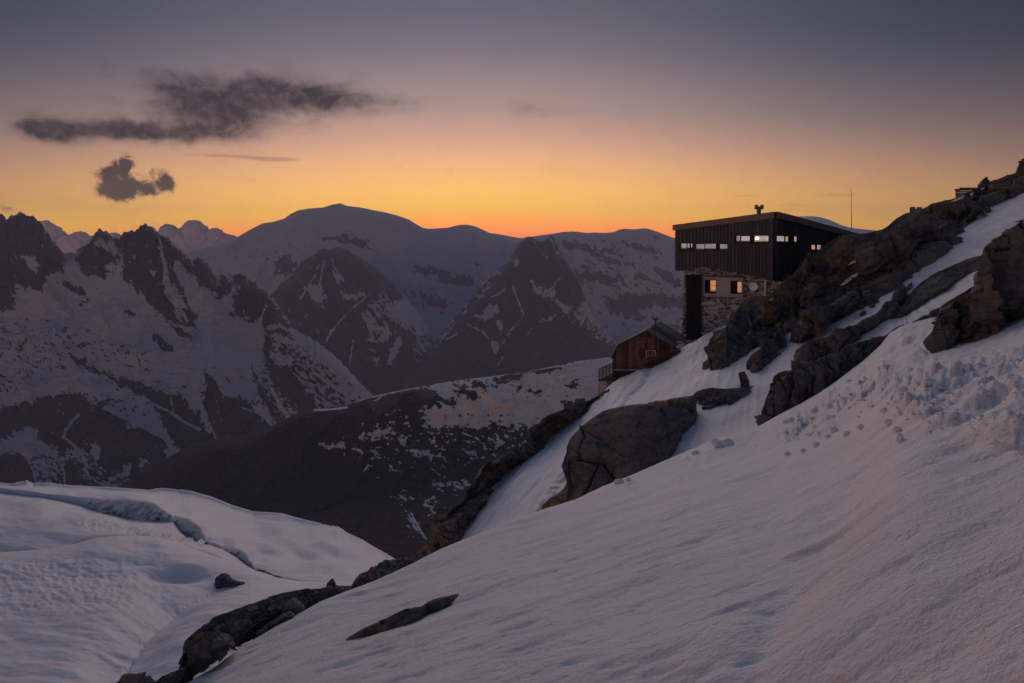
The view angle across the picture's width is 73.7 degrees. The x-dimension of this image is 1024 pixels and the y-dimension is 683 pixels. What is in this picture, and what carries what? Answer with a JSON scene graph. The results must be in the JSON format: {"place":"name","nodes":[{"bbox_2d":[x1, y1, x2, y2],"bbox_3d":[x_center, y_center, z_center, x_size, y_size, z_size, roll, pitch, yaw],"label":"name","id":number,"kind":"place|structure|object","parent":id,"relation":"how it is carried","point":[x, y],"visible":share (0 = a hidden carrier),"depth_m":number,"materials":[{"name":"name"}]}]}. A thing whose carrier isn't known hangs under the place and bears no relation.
{"place":"outdoors","nodes":[
{"label":"outdoors","id":0,"kind":"place"},
{"bbox_2d":[40,220,120,253],"bbox_3d":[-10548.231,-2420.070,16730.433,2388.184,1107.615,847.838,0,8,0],"label":"distant mountains","id":1,"kind":"structure","parent":0,"point":[73,242],"depth_m":16520.53,"materials":[{"name":"grey"}]},
{"bbox_2d":[0,493,278,577],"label":"glacier","id":2,"kind":"object","parent":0,"point":[27,523],"visible":0.44,"depth_m":232.29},
{"bbox_2d":[0,535,352,682],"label":"glacier","id":3,"kind":"object","parent":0,"point":[112,609],"visible":0.5,"depth_m":99.99,"materials":[{"name":"white snow"}]},
{"bbox_2d":[214,573,244,588],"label":"rock","id":4,"kind":"object","parent":3,"relation":"on","point":[223,580],"visible":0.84,"depth_m":109.34,"materials":[{"name":"grey stone"}]},
{"bbox_2d":[0,212,372,486],"bbox_3d":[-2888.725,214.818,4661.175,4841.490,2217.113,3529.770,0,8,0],"label":"mountain","id":5,"kind":"structure","parent":0,"point":[126,356],"depth_m":4351.13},
{"bbox_2d":[0,480,393,581],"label":"glacier","id":6,"kind":"object","parent":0,"point":[283,546],"visible":0.67,"depth_m":280.20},
{"bbox_2d":[158,220,235,251],"bbox_3d":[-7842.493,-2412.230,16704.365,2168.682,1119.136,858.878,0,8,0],"label":"mountains","id":7,"kind":"structure","parent":0,"point":[189,235],"depth_m":16463.72,"materials":[{"name":"grey"}]},
{"bbox_2d":[270,246,434,395],"bbox_3d":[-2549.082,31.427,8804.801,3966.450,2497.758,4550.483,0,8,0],"label":"mountain","id":8,"kind":"structure","parent":0,"point":[361,320],"depth_m":7862.91,"materials":[{"name":"grey stone"}]},
{"bbox_2d":[118,348,680,558],"bbox_3d":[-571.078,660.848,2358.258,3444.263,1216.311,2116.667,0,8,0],"label":"hill","id":9,"kind":"structure","parent":0,"point":[391,474],"depth_m":2412.44,"materials":[{"name":"grey stone"}]},
{"bbox_2d":[410,531,448,553],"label":"dry grass","id":10,"kind":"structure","parent":0,"point":[432,542],"depth_m":31.85,"materials":[{"name":"brown plant"}]},
{"bbox_2d":[185,203,696,347],"bbox_3d":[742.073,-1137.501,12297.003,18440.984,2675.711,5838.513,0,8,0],"label":"mountain","id":11,"kind":"structure","parent":0,"point":[631,281],"depth_m":11303.28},
{"bbox_2d":[405,235,617,388],"bbox_3d":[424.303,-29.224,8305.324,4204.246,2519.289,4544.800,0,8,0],"label":"mountain","id":12,"kind":"structure","parent":0,"point":[525,308],"depth_m":7551.37,"materials":[{"name":"grey stone"}]},
{"bbox_2d":[0,0,1023,237],"label":"sky","id":13,"kind":"structure","parent":0,"point":[513,118],"materials":[{"name":"orange"}]},
{"bbox_2d":[188,317,1023,682],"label":"snow slope","id":14,"kind":"structure","parent":0,"point":[872,551],"depth_m":6.22,"materials":[{"name":"white snow"}]},
{"bbox_2d":[155,667,194,682],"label":"rock","id":15,"kind":"object","parent":14,"relation":"on","point":[182,675],"visible":0.95,"depth_m":10.52,"materials":[{"name":"grey stone"}]},
{"bbox_2d":[143,675,155,682],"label":"rock","id":16,"kind":"object","parent":15,"relation":"on","point":[148,678],"visible":0.61,"depth_m":10.03,"materials":[{"name":"grey stone"}]},
{"bbox_2d":[115,672,145,682],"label":"rock","id":17,"kind":"object","parent":16,"relation":"on","point":[132,678],"visible":0.98,"depth_m":9.62,"materials":[{"name":"grey stone"}]},
{"bbox_2d":[186,631,235,674],"bbox_3d":[-5.079,5.326,11.585,0.782,1.530,2.095,-4,9,-27],"label":"boulder","id":18,"kind":"object","parent":14,"relation":"on","point":[205,650],"visible":1,"depth_m":10.76,"materials":[{"name":"grey stone"}]},
{"bbox_2d":[178,578,350,674],"bbox_3d":[-5.064,5.828,14.579,2.687,2.341,6.037,5,10,30],"label":"rock outcrop","id":19,"kind":"object","parent":14,"relation":"on","point":[242,625],"visible":0.74,"depth_m":12.91,"materials":[{"name":"grey stone"}]},
{"bbox_2d":[255,611,293,635],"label":"boulder","id":20,"kind":"object","parent":14,"relation":"on","point":[280,619],"visible":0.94,"depth_m":12.42,"materials":[{"name":"grey stone"}]},
{"bbox_2d":[283,598,304,615],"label":"boulder","id":21,"kind":"object","parent":14,"relation":"on","point":[295,606],"visible":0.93,"depth_m":12.95,"materials":[{"name":"grey stone"}]},
{"bbox_2d":[351,550,431,588],"bbox_3d":[-3.414,6.674,19.734,2.090,2.322,6.748,4,9,24],"label":"rock outcrop","id":22,"kind":"object","parent":14,"relation":"on","point":[385,567],"visible":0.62,"depth_m":17.98,"materials":[{"name":"grey stone"}]},
{"bbox_2d":[346,594,458,640],"bbox_3d":[-1.429,3.784,9.101,1.630,1.210,1.515,-2,9,-11],"label":"rock outcrop","id":23,"kind":"object","parent":14,"relation":"on","point":[406,616],"visible":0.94,"depth_m":8.55,"materials":[{"name":"grey stone"}]},
{"bbox_2d":[614,478,623,483],"bbox_3d":[3.072,4.038,19.627,0.310,0.227,0.212,0,8,0],"label":"snow lump","id":24,"kind":"object","parent":14,"relation":"on","point":[618,481],"visible":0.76,"depth_m":19.56,"materials":[{"name":"white snow"}]},
{"bbox_2d":[713,438,733,447],"bbox_3d":[6.476,3.133,20.868,0.660,0.337,0.376,0,8,0],"label":"snow lump","id":25,"kind":"object","parent":14,"relation":"on","point":[723,442],"visible":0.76,"depth_m":20.77,"materials":[{"name":"white snow"}]},
{"bbox_2d":[810,408,818,412],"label":"snow lump","id":26,"kind":"object","parent":14,"relation":"on","point":[814,409],"visible":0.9,"depth_m":18.73,"materials":[{"name":"white snow"}]},
{"bbox_2d":[830,425,837,433],"bbox_3d":[5.928,1.646,12.563,0.133,0.200,0.142,0,8,0],"label":"snow lump","id":27,"kind":"object","parent":14,"relation":"on","point":[834,429],"visible":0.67,"depth_m":12.52,"materials":[{"name":"white snow"}]},
{"bbox_2d":[880,407,886,413],"bbox_3d":[5.447,1.011,9.962,0.151,0.106,0.124,0,8,0],"label":"snow lump","id":28,"kind":"object","parent":14,"relation":"on","point":[883,410],"visible":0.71,"depth_m":9.93,"materials":[{"name":"white snow"}]},
{"bbox_2d":[884,419,891,425],"bbox_3d":[4.972,1.065,8.999,0.126,0.088,0.105,0,8,0],"label":"snow lump","id":29,"kind":"object","parent":14,"relation":"on","point":[887,422],"visible":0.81,"depth_m":8.97,"materials":[{"name":"white snow"}]},
{"bbox_2d":[893,426,900,431],"bbox_3d":[4.425,1.008,7.845,0.096,0.071,0.077,0,8,0],"label":"snow lump","id":30,"kind":"object","parent":14,"relation":"on","point":[896,428],"visible":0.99,"depth_m":7.82,"materials":[{"name":"white snow"}]},
{"bbox_2d":[896,432,903,442],"bbox_3d":[4.142,1.038,7.292,0.076,0.146,0.079,0,8,0],"label":"snow lump","id":31,"kind":"object","parent":14,"relation":"on","point":[899,437],"visible":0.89,"depth_m":7.27,"materials":[{"name":"white snow"}]},
{"bbox_2d":[896,386,907,392],"bbox_3d":[5.856,0.728,10.230,0.169,0.120,0.135,0,8,0],"label":"snow lump","id":32,"kind":"object","parent":14,"relation":"on","point":[901,389],"visible":0.83,"depth_m":10.19,"materials":[{"name":"white snow"}]},
{"bbox_2d":[784,352,1023,451],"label":"snow debris","id":33,"kind":"object","parent":14,"relation":"on","point":[954,415],"visible":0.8,"depth_m":8.68,"materials":[{"name":"white snow"}]},
{"bbox_2d":[928,286,973,317],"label":"rock wall","id":34,"kind":"structure","parent":14,"relation":"on","point":[934,313],"depth_m":32.93,"materials":[{"name":"grey stone"}]},
{"bbox_2d":[923,284,1002,352],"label":"rock wall","id":35,"kind":"structure","parent":14,"relation":"on","point":[952,324],"depth_m":15.92,"materials":[{"name":"grey stone"}]},
{"bbox_2d":[968,219,1023,341],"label":"rock","id":36,"kind":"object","parent":14,"relation":"on","point":[1001,269],"depth_m":15.85,"materials":[{"name":"stone"}]},
{"bbox_2d":[428,193,1023,552],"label":"snow slope","id":37,"kind":"structure","parent":0,"point":[533,484],"depth_m":41.05,"materials":[{"name":"white snow"}]},
{"bbox_2d":[416,389,609,552],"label":"rock ridge","id":38,"kind":"object","parent":37,"relation":"on","point":[455,521],"visible":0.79,"depth_m":38.23,"materials":[{"name":"grey stone"}]},
{"bbox_2d":[474,409,578,480],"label":"dry grass","id":39,"kind":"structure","parent":38,"relation":"on","point":[489,477],"depth_m":44.45,"materials":[{"name":"brown plant"}]},
{"bbox_2d":[583,394,602,411],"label":"dry grass","id":40,"kind":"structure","parent":37,"relation":"on","point":[597,398],"depth_m":51.74,"materials":[{"name":"brown plant"}]},
{"bbox_2d":[598,362,623,394],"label":"deck","id":41,"kind":"structure","parent":37,"relation":"on","point":[606,381],"depth_m":58.61,"materials":[{"name":"brown wood"}]},
{"bbox_2d":[541,404,695,509],"bbox_3d":[5.962,6.230,35.091,9.255,7.016,9.704,0,8,0],"label":"boulder","id":42,"kind":"object","parent":37,"relation":"on","point":[606,447],"visible":0.92,"depth_m":31.40,"materials":[{"name":"grey stone"}]},
{"bbox_2d":[611,317,685,381],"bbox_3d":[12.434,0.540,61.532,5.841,5.367,7.294,3,9,17],"label":"chalet","id":43,"kind":"object","parent":37,"relation":"on","point":[630,354],"visible":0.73,"depth_m":59.03,"materials":[{"name":"brown wood"}]},
{"bbox_2d":[638,338,644,348],"bbox_3d":[11.158,0.187,58.700,0.593,0.916,0.120,2,9,10],"label":"door","id":44,"kind":"structure","parent":43,"relation":"in","point":[641,341],"depth_m":58.67,"materials":[{"name":"brown wood"}]},
{"bbox_2d":[647,338,654,349],"bbox_3d":[11.938,0.233,58.562,0.720,1.010,0.120,2,9,10],"label":"door","id":45,"kind":"structure","parent":43,"relation":"in","point":[650,341],"depth_m":58.53,"materials":[{"name":"brown wood"}]},
{"bbox_2d":[638,349,683,368],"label":"dry grass","id":46,"kind":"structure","parent":37,"relation":"on","point":[655,361],"depth_m":56.83,"materials":[{"name":"brown plant"}]},
{"bbox_2d":[648,395,696,421],"bbox_3d":[9.094,3.623,39.991,1.564,2.887,9.604,-1,9,-9],"label":"rock ledge","id":47,"kind":"object","parent":37,"relation":"on","point":[688,403],"visible":0.69,"depth_m":36.38,"materials":[{"name":"grey stone"}]},
{"bbox_2d":[693,386,753,409],"bbox_3d":[11.871,3.354,38.270,3.538,2.542,6.028,3,9,16],"label":"rock ledge","id":48,"kind":"object","parent":37,"relation":"on","point":[711,398],"visible":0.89,"depth_m":36.18,"materials":[{"name":"grey stone"}]},
{"bbox_2d":[702,305,755,370],"bbox_3d":[16.076,0.269,50.180,3.732,5.611,15.571,3,9,20],"label":"cliff rock","id":49,"kind":"object","parent":37,"relation":"on","point":[732,341],"visible":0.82,"depth_m":45.66,"materials":[{"name":"grey stone"}]},
{"bbox_2d":[739,371,748,386],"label":"standing rock","id":50,"kind":"object","parent":37,"relation":"on","point":[744,379],"visible":0.91,"depth_m":36.80,"materials":[{"name":"grey stone"}]},
{"bbox_2d":[746,322,786,372],"bbox_3d":[16.361,0.546,43.904,2.497,3.592,10.198,3,9,22],"label":"cliff rock","id":51,"kind":"object","parent":37,"relation":"on","point":[774,343],"visible":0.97,"depth_m":41.38,"materials":[{"name":"grey stone"}]},
{"bbox_2d":[673,205,875,348],"bbox_3d":[28.973,-6.328,70.049,27.486,14.526,15.562,0,8,0],"label":"mountain hut","id":52,"kind":"object","parent":37,"relation":"on","point":[731,259],"visible":0.62,"depth_m":64.32,"materials":[{"name":"black wood"}]},
{"bbox_2d":[679,243,692,250],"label":"window","id":53,"kind":"structure","parent":52,"relation":"in","point":[682,246],"depth_m":65.11,"materials":[{"name":"white glass"}]},
{"bbox_2d":[695,243,716,250],"bbox_3d":[18.316,-8.925,64.406,2.065,0.684,0.280,3,9,21],"label":"window","id":54,"kind":"structure","parent":52,"relation":"in","point":[702,246],"depth_m":64.38,"materials":[{"name":"white glass"}]},
{"bbox_2d":[705,280,715,292],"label":"window","id":55,"kind":"structure","parent":52,"relation":"in","point":[710,285],"depth_m":65.31,"materials":[{"name":"orange glass"}]},
{"bbox_2d":[719,244,726,250],"bbox_3d":[19.771,-8.828,63.841,0.840,0.635,0.280,3,9,21],"label":"window","id":56,"kind":"structure","parent":52,"relation":"in","point":[723,247],"depth_m":63.84,"materials":[{"name":"white glass"}]},
{"bbox_2d":[731,281,741,293],"bbox_3d":[21.180,-5.138,64.586,1.190,1.274,0.260,3,9,21],"label":"window","id":57,"kind":"structure","parent":52,"relation":"in","point":[736,286],"depth_m":64.46,"materials":[{"name":"orange glass"}]},
{"bbox_2d":[735,235,749,243],"bbox_3d":[21.334,-9.420,63.131,1.377,0.822,0.280,3,9,21],"label":"window","id":58,"kind":"structure","parent":52,"relation":"in","point":[739,239],"depth_m":63.15,"materials":[{"name":"white glass"}]},
{"bbox_2d":[749,283,759,294],"bbox_3d":[22.657,-4.893,63.352,0.763,1.156,1.059,-8,11,-42],"label":"satellite dish","id":59,"kind":"object","parent":52,"relation":"attached to","point":[753,287],"visible":1,"depth_m":63.42,"materials":[{"name":"white metal"}]},
{"bbox_2d":[753,235,768,243],"bbox_3d":[22.805,-9.330,62.559,1.456,0.824,0.280,3,9,21],"label":"window","id":60,"kind":"structure","parent":52,"relation":"in","point":[763,239],"depth_m":62.53,"materials":[{"name":"white glass"}]},
{"bbox_2d":[777,235,790,242],"bbox_3d":[25.028,-9.446,63.070,2.529,0.738,0.280,-6,10,-34],"label":"window","id":61,"kind":"structure","parent":52,"relation":"in","point":[780,239],"depth_m":63.10,"materials":[{"name":"white glass"}]},
{"bbox_2d":[793,236,798,242],"bbox_3d":[26.606,-9.594,64.125,0.923,0.685,0.280,-6,10,-34],"label":"window","id":62,"kind":"structure","parent":52,"relation":"in","point":[795,238],"depth_m":64.19,"materials":[{"name":"white glass"}]},
{"bbox_2d":[810,244,816,250],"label":"window","id":63,"kind":"structure","parent":52,"relation":"in","point":[814,247],"depth_m":65.91,"materials":[{"name":"white glass"}]},
{"bbox_2d":[851,197,851,228],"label":"antenna mast","id":64,"kind":"object","parent":52,"relation":"on","point":[851,212],"visible":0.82,"depth_m":74.72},
{"bbox_2d":[760,294,790,324],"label":"cliff rock","id":65,"kind":"object","parent":37,"relation":"on","point":[770,315],"visible":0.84,"depth_m":48.23,"materials":[{"name":"stone"}]},
{"bbox_2d":[790,304,835,343],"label":"cliff rock","id":66,"kind":"object","parent":37,"relation":"on","point":[818,320],"visible":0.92,"depth_m":40.86,"materials":[{"name":"grey stone"}]},
{"bbox_2d":[754,324,903,425],"bbox_3d":[16.355,1.752,34.704,15.203,4.898,4.343,-7,11,-38],"label":"rock band","id":67,"kind":"object","parent":37,"relation":"on","point":[800,382],"visible":0.82,"depth_m":30.72,"materials":[{"name":"grey stone"}]},
{"bbox_2d":[831,291,859,322],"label":"cliff rock","id":68,"kind":"object","parent":37,"relation":"on","point":[844,305],"visible":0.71,"depth_m":42.75,"materials":[{"name":"grey stone"}]},
{"bbox_2d":[794,294,909,362],"bbox_3d":[20.509,-0.467,40.391,13.449,4.543,4.492,-5,10,-31],"label":"rock band","id":69,"kind":"object","parent":37,"relation":"on","point":[837,340],"visible":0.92,"depth_m":36.89,"materials":[{"name":"grey stone"}]},
{"bbox_2d":[854,234,920,273],"bbox_3d":[27.866,-6.470,50.841,4.243,3.002,6.736,4,9,26],"label":"cliff rock","id":70,"kind":"object","parent":37,"relation":"on","point":[873,256],"visible":0.98,"depth_m":48.55,"materials":[{"name":"stone"}]},
{"bbox_2d":[892,286,906,299],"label":"rock","id":71,"kind":"object","parent":37,"relation":"on","point":[899,293],"visible":0.93,"depth_m":41.91,"materials":[{"name":"grey stone"}]},
{"bbox_2d":[912,315,927,322],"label":"rock","id":72,"kind":"object","parent":37,"relation":"on","point":[923,317],"visible":0.61,"depth_m":34.88,"materials":[{"name":"grey stone"}]},
{"bbox_2d":[894,255,981,318],"bbox_3d":[26.508,-3.351,41.835,3.979,3.849,13.554,8,12,43],"label":"rock slab","id":73,"kind":"object","parent":37,"relation":"on","point":[934,285],"visible":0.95,"depth_m":40.39,"materials":[{"name":"grey stone"}]},
{"bbox_2d":[984,206,990,212],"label":"rock","id":74,"kind":"object","parent":37,"relation":"on","point":[987,209],"visible":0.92,"depth_m":58.93,"materials":[{"name":"grey stone"}]},
{"bbox_2d":[978,189,1007,207],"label":"cliff rock","id":75,"kind":"object","parent":37,"relation":"on","point":[995,198],"visible":0.77,"depth_m":61.16,"materials":[{"name":"grey stone"}]},
{"bbox_2d":[740,167,1023,351],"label":"cliff","id":76,"kind":"structure","parent":0,"point":[956,217],"depth_m":52.69,"materials":[{"name":"stone"}]},
{"bbox_2d":[748,245,847,309],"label":"rocks","id":77,"kind":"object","parent":76,"relation":"on","point":[781,294],"depth_m":48.88,"materials":[{"name":"stone"}]},
{"bbox_2d":[801,258,811,278],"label":"cliff rock","id":78,"kind":"object","parent":76,"relation":"on","point":[806,269],"visible":0.86,"depth_m":54.62,"materials":[{"name":"grey stone"}]},
{"bbox_2d":[828,235,859,270],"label":"cliff rock","id":79,"kind":"object","parent":76,"relation":"on","point":[851,243],"visible":0.49,"depth_m":51.93,"materials":[{"name":"brown stone"}]},
{"bbox_2d":[840,273,857,285],"bbox_3d":[24.882,-4.600,50.423,0.941,1.111,3.539,2,9,15],"label":"snow patch","id":80,"kind":"object","parent":76,"relation":"on","point":[849,279],"visible":1,"depth_m":50.55,"materials":[{"name":"white snow"}]},
{"bbox_2d":[884,213,938,241],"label":"cliff rock","id":81,"kind":"object","parent":76,"relation":"on","point":[923,228],"visible":0.74,"depth_m":52.03,"materials":[{"name":"grey stone"}]},
{"bbox_2d":[955,187,978,197],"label":"stone shelter","id":82,"kind":"object","parent":76,"relation":"on","point":[960,191],"visible":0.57,"depth_m":87.77,"materials":[{"name":"stone"}]},
{"bbox_2d":[977,177,989,187],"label":"cairn","id":83,"kind":"object","parent":76,"relation":"on","point":[984,181],"visible":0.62,"depth_m":77.07,"materials":[{"name":"stone"}]},
{"bbox_2d":[1016,159,1023,170],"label":"cairn","id":84,"kind":"object","parent":76,"relation":"on","point":[1020,164],"visible":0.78,"depth_m":73.87,"materials":[{"name":"stone"}]},
{"bbox_2d":[910,207,922,211],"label":"wall stub","id":85,"kind":"object","parent":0,"point":[912,209],"depth_m":90.41,"materials":[{"name":"stone"}]}
]}

